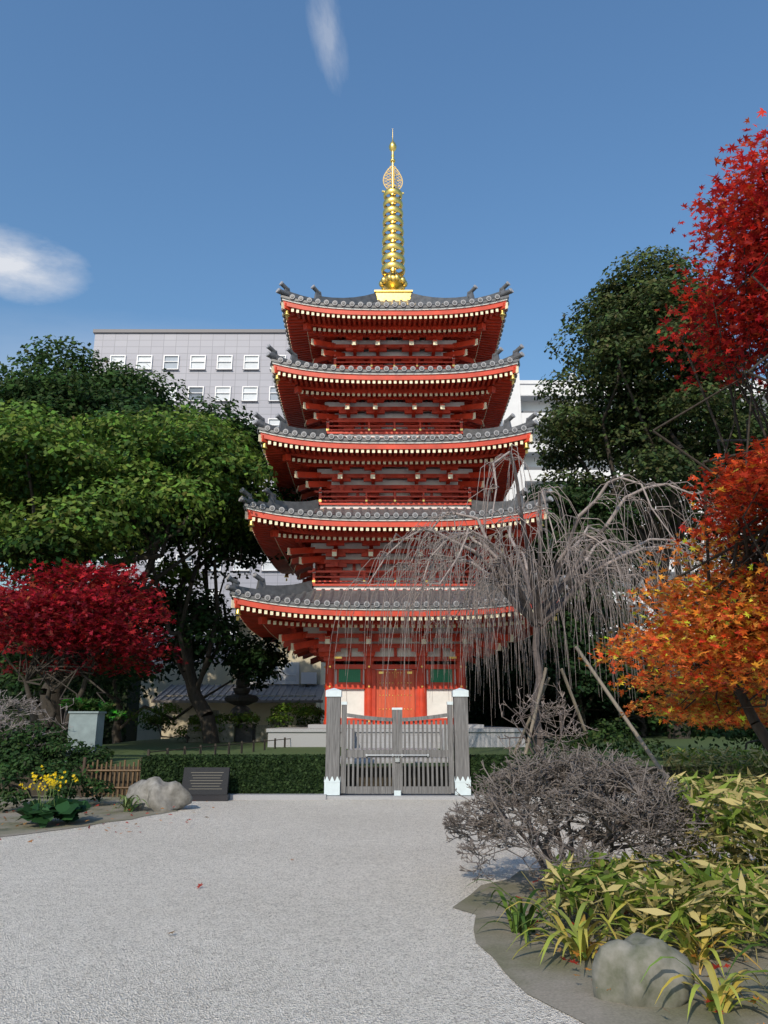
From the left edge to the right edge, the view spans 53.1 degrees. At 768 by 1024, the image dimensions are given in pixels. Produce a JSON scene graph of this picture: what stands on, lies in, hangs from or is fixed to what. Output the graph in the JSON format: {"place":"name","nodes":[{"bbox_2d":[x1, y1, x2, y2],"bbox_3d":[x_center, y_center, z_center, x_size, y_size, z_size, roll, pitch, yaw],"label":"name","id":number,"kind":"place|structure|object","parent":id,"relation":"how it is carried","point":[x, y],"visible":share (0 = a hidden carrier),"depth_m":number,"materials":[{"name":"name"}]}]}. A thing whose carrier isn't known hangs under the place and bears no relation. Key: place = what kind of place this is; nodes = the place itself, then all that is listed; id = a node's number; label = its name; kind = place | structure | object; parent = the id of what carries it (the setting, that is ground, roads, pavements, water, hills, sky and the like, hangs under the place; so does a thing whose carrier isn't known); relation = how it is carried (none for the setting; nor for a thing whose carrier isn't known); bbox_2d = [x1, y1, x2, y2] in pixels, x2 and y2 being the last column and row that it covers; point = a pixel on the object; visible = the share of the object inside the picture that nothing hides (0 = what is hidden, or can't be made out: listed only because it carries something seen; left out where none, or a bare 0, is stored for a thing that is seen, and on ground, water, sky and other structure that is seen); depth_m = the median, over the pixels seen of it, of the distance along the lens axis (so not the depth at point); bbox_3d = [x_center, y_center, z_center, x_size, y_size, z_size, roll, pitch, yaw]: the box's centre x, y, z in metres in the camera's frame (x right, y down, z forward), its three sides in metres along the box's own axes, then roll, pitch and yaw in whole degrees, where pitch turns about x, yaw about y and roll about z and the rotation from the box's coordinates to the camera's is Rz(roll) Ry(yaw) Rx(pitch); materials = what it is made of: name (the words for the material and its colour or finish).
{"place":"outdoors","nodes":[
{"label":"outdoors","id":0,"kind":"place"},
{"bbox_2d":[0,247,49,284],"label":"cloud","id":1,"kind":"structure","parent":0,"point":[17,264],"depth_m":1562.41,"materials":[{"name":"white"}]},
{"bbox_2d":[86,329,323,633],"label":"office building","id":2,"kind":"structure","parent":0,"point":[223,364],"depth_m":65.43,"materials":[{"name":"tile"}]},
{"bbox_2d":[136,617,325,740],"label":"house","id":3,"kind":"structure","parent":0,"point":[302,681],"depth_m":40.62,"materials":[{"name":"paint"}]},
{"bbox_2d":[0,745,767,1023],"bbox_3d":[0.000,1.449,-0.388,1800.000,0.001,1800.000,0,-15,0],"label":"ground","id":4,"kind":"structure","parent":0,"point":[348,914],"depth_m":5.93,"materials":[{"name":"grey gravel"}]},
{"bbox_2d":[0,690,73,761],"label":"bare shrub","id":5,"kind":"object","parent":4,"relation":"on","point":[6,717],"visible":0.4,"depth_m":16.95,"materials":[{"name":"grey plant"}]},
{"bbox_2d":[0,720,114,785],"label":"shrubs","id":6,"kind":"object","parent":4,"relation":"on","point":[12,749],"visible":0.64,"depth_m":15.82,"materials":[{"name":"plant"}]},
{"bbox_2d":[65,711,106,763],"bbox_3d":[-6.450,5.134,16.535,0.650,1.640,0.500,0,-15,0],"label":"pale cabinet","id":7,"kind":"object","parent":4,"relation":"on","point":[88,728],"visible":0.52,"depth_m":16.46,"materials":[{"name":"paint"}]},
{"bbox_2d":[0,795,177,836],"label":"planting bed","id":8,"kind":"object","parent":4,"relation":"on","point":[100,812],"visible":0.36,"depth_m":12.07,"materials":[{"name":"soil"}]},
{"bbox_2d":[16,765,91,827],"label":"yellow flowers","id":9,"kind":"object","parent":8,"relation":"on","point":[67,810],"visible":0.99,"depth_m":11.10,"materials":[{"name":"green plant"}]},
{"bbox_2d":[24,776,72,821],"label":"flower stems","id":10,"kind":"object","parent":9,"relation":"attached to","point":[50,800],"visible":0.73,"depth_m":11.24,"materials":[{"name":"green plant"}]},
{"bbox_2d":[0,753,116,811],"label":"shrub","id":11,"kind":"object","parent":8,"relation":"on","point":[13,768],"depth_m":13.18,"materials":[{"name":"green plant"}]},
{"bbox_2d":[80,757,140,796],"bbox_3d":[-5.360,5.226,15.158,1.210,0.750,0.082,0,-15,0],"label":"bamboo fence","id":12,"kind":"object","parent":8,"relation":"on","point":[115,770],"visible":0.62,"depth_m":15.16,"materials":[{"name":"brown wood"}]},
{"bbox_2d":[126,776,192,810],"bbox_3d":[-3.824,4.898,13.066,1.138,0.774,0.672,0,-15,0],"label":"rock","id":13,"kind":"object","parent":8,"relation":"on","point":[156,793],"visible":0.64,"depth_m":12.94,"materials":[{"name":"grey stone"}]},
{"bbox_2d":[182,767,229,800],"bbox_3d":[-3.370,5.149,14.568,0.880,0.594,0.311,0,-15,0],"label":"stone plaque","id":14,"kind":"object","parent":4,"relation":"on","point":[205,783],"visible":0.94,"depth_m":14.49,"materials":[{"name":"stone"}]},
{"bbox_2d":[0,796,765,1023],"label":"fallen leaves","id":15,"kind":"object","parent":4,"relation":"on","point":[590,943],"visible":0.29,"depth_m":5.05,"materials":[{"name":"brown plant"}]},
{"bbox_2d":[2,794,767,1023],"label":"leafy plants","id":16,"kind":"object","parent":4,"relation":"on","point":[721,995],"visible":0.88,"depth_m":4.86,"materials":[{"name":"green plant"}]},
{"bbox_2d":[225,131,568,749],"bbox_3d":[0.380,-4.040,30.226,10.423,26.450,10.521,0,-15,0],"label":"pagoda","id":17,"kind":"object","parent":4,"relation":"on","point":[394,396],"visible":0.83,"depth_m":26.13,"materials":[{"name":"paint"}]},
{"bbox_2d":[230,748,714,799],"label":"stone kerb and steps","id":18,"kind":"structure","parent":4,"relation":"on","point":[345,796],"depth_m":14.64,"materials":[{"name":"stone"}]},
{"bbox_2d":[324,688,470,795],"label":"wooden gate","id":19,"kind":"structure","parent":18,"relation":"on","point":[456,754],"depth_m":15.03,"materials":[{"name":"grey wood"}]},
{"bbox_2d":[442,737,725,920],"bbox_3d":[1.719,2.772,6.760,2.396,1.527,2.724,0,-15,0],"label":"bare shrub","id":20,"kind":"object","parent":4,"relation":"on","point":[570,778],"visible":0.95,"depth_m":6.49,"materials":[{"name":"plant"}]},
{"bbox_2d":[512,646,670,785],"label":"tree stakes","id":21,"kind":"object","parent":4,"relation":"on","point":[542,688],"visible":0.59,"depth_m":16.54,"materials":[{"name":"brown wood"}]},
{"bbox_2d":[453,870,767,1023],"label":"planting bed","id":22,"kind":"object","parent":4,"relation":"on","point":[554,981],"visible":0.31,"depth_m":4.75,"materials":[{"name":"soil"}]},
{"bbox_2d":[592,932,694,1007],"bbox_3d":[1.433,2.579,4.246,0.554,0.436,0.321,0,-15,0],"label":"rock","id":23,"kind":"object","parent":22,"relation":"on","point":[619,967],"visible":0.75,"depth_m":4.17,"materials":[{"name":"stone"}]},
{"bbox_2d":[546,694,767,761],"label":"shrubs","id":24,"kind":"object","parent":4,"relation":"on","point":[615,733],"depth_m":17.30,"materials":[{"name":"green plant"}]},
{"bbox_2d":[0,736,767,795],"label":"lawn terrace","id":25,"kind":"structure","parent":0,"point":[130,752],"depth_m":20.11,"materials":[{"name":"green plant"}]},
{"bbox_2d":[0,651,140,744],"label":"screen hedge","id":26,"kind":"object","parent":25,"relation":"on","point":[130,734],"depth_m":35.90,"materials":[{"name":"green plant"}]},
{"bbox_2d":[0,558,188,754],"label":"maple","id":27,"kind":"object","parent":25,"relation":"on","point":[55,608],"depth_m":19.70,"materials":[{"name":"red plant"}]},
{"bbox_2d":[0,334,194,743],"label":"tree","id":28,"kind":"object","parent":25,"relation":"on","point":[67,391],"depth_m":33.29,"materials":[{"name":"green plant"}]},
{"bbox_2d":[0,399,281,745],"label":"tree","id":29,"kind":"object","parent":25,"relation":"on","point":[59,459],"depth_m":23.23,"materials":[{"name":"green plant"}]},
{"bbox_2d":[0,573,290,743],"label":"trees","id":30,"kind":"object","parent":25,"relation":"on","point":[245,658],"depth_m":27.79,"materials":[{"name":"green plant"}]},
{"bbox_2d":[66,394,314,743],"bbox_3d":[-7.243,1.974,28.551,9.330,12.886,9.547,0,-15,0],"label":"tree","id":31,"kind":"object","parent":25,"relation":"on","point":[255,551],"depth_m":27.45,"materials":[{"name":"green plant"}]},
{"bbox_2d":[147,737,290,755],"bbox_3d":[-3.425,6.417,21.108,0.058,0.430,11.324,-4,-15,14],"label":"rope fence","id":32,"kind":"object","parent":25,"relation":"on","point":[167,750],"visible":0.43,"depth_m":19.31,"materials":[{"name":"brown metal"}]},
{"bbox_2d":[125,701,324,742],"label":"shrubs","id":33,"kind":"object","parent":25,"relation":"on","point":[302,711],"depth_m":27.85,"materials":[{"name":"green plant"}]},
{"bbox_2d":[140,753,325,793],"bbox_3d":[-2.884,5.218,15.353,3.801,0.762,0.954,0,-15,0],"label":"hedge","id":34,"kind":"object","parent":25,"relation":"on","point":[268,773],"depth_m":14.98,"materials":[{"name":"green plant"}]},
{"bbox_2d":[224,675,258,741],"bbox_3d":[-5.400,7.397,29.076,1.320,2.560,1.320,0,-15,0],"label":"stone lantern","id":35,"kind":"object","parent":25,"relation":"on","point":[241,698],"visible":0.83,"depth_m":28.80,"materials":[{"name":"stone"}]},
{"bbox_2d":[187,710,307,741],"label":"stone monuments","id":36,"kind":"object","parent":25,"relation":"on","point":[228,735],"visible":0.26,"depth_m":28.02,"materials":[{"name":"grey stone"}]},
{"bbox_2d":[327,444,741,753],"bbox_3d":[3.716,2.606,18.081,10.536,6.260,8.936,9,-17,-30],"label":"weeping cherry","id":37,"kind":"object","parent":25,"relation":"on","point":[541,613],"visible":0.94,"depth_m":17.35,"materials":[{"name":"plant"}]},
{"bbox_2d":[469,753,599,794],"bbox_3d":[2.862,5.219,15.356,2.754,0.751,0.948,0,-15,0],"label":"hedge","id":38,"kind":"object","parent":25,"relation":"on","point":[475,760],"depth_m":15.01,"materials":[{"name":"green plant"}]},
{"bbox_2d":[497,682,598,754],"bbox_3d":[3.459,4.637,16.625,2.264,1.948,2.385,0,-15,0],"label":"bare shrub","id":39,"kind":"object","parent":25,"relation":"on","point":[561,727],"visible":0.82,"depth_m":16.44,"materials":[{"name":"grey plant"}]},
{"bbox_2d":[488,482,651,738],"bbox_3d":[7.476,4.284,33.145,8.104,11.365,8.472,0,-15,0],"label":"tree","id":40,"kind":"object","parent":25,"relation":"on","point":[580,501],"depth_m":32.01,"materials":[{"name":"green plant"}]},
{"bbox_2d":[465,604,680,738],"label":"background trees","id":41,"kind":"object","parent":25,"relation":"on","point":[582,674],"depth_m":31.18,"materials":[{"name":"green plant"}]},
{"bbox_2d":[466,639,760,737],"bbox_3d":[18.732,8.752,38.770,30.772,5.852,2.845,0,-15,0],"label":"screen hedge","id":42,"kind":"object","parent":25,"relation":"on","point":[649,727],"depth_m":37.56,"materials":[{"name":"green plant"}]},
{"bbox_2d":[467,639,764,737],"bbox_3d":[13.039,8.165,35.601,20.058,5.092,6.248,0,-15,0],"label":"thicket","id":43,"kind":"object","parent":25,"relation":"on","point":[488,700],"depth_m":35.22,"materials":[{"name":"plant"}]},
{"bbox_2d":[526,244,767,738],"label":"tree","id":44,"kind":"object","parent":25,"relation":"on","point":[627,313],"depth_m":35.59,"materials":[{"name":"green plant"}]},
{"bbox_2d":[578,108,767,751],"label":"maple","id":45,"kind":"object","parent":25,"relation":"on","point":[750,207],"depth_m":10.17,"materials":[{"name":"orange plant"}]},
{"bbox_2d":[0,0,767,594],"label":"sky","id":46,"kind":"structure","parent":0,"point":[165,164],"materials":[{"name":"blue"}]},
{"bbox_2d":[500,373,767,636],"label":"apartment building","id":47,"kind":"structure","parent":0,"point":[523,404],"depth_m":75.50,"materials":[{"name":"paint"}]},
{"bbox_2d":[521,846,767,964],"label":"bamboo grass","id":48,"kind":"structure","parent":0,"point":[752,885],"depth_m":5.25,"materials":[{"name":"green plant"}]},
{"bbox_2d":[625,388,767,578],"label":"tree","id":49,"kind":"object","parent":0,"point":[697,495],"depth_m":38.61,"materials":[{"name":"plant"}]},
{"bbox_2d":[659,767,767,922],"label":"bamboo grass","id":50,"kind":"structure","parent":0,"point":[729,796],"depth_m":6.20,"materials":[{"name":"green plant"}]},
{"bbox_2d":[660,744,767,790],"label":"hedge","id":51,"kind":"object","parent":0,"point":[684,756],"depth_m":15.10,"materials":[{"name":"green plant"}]}
]}

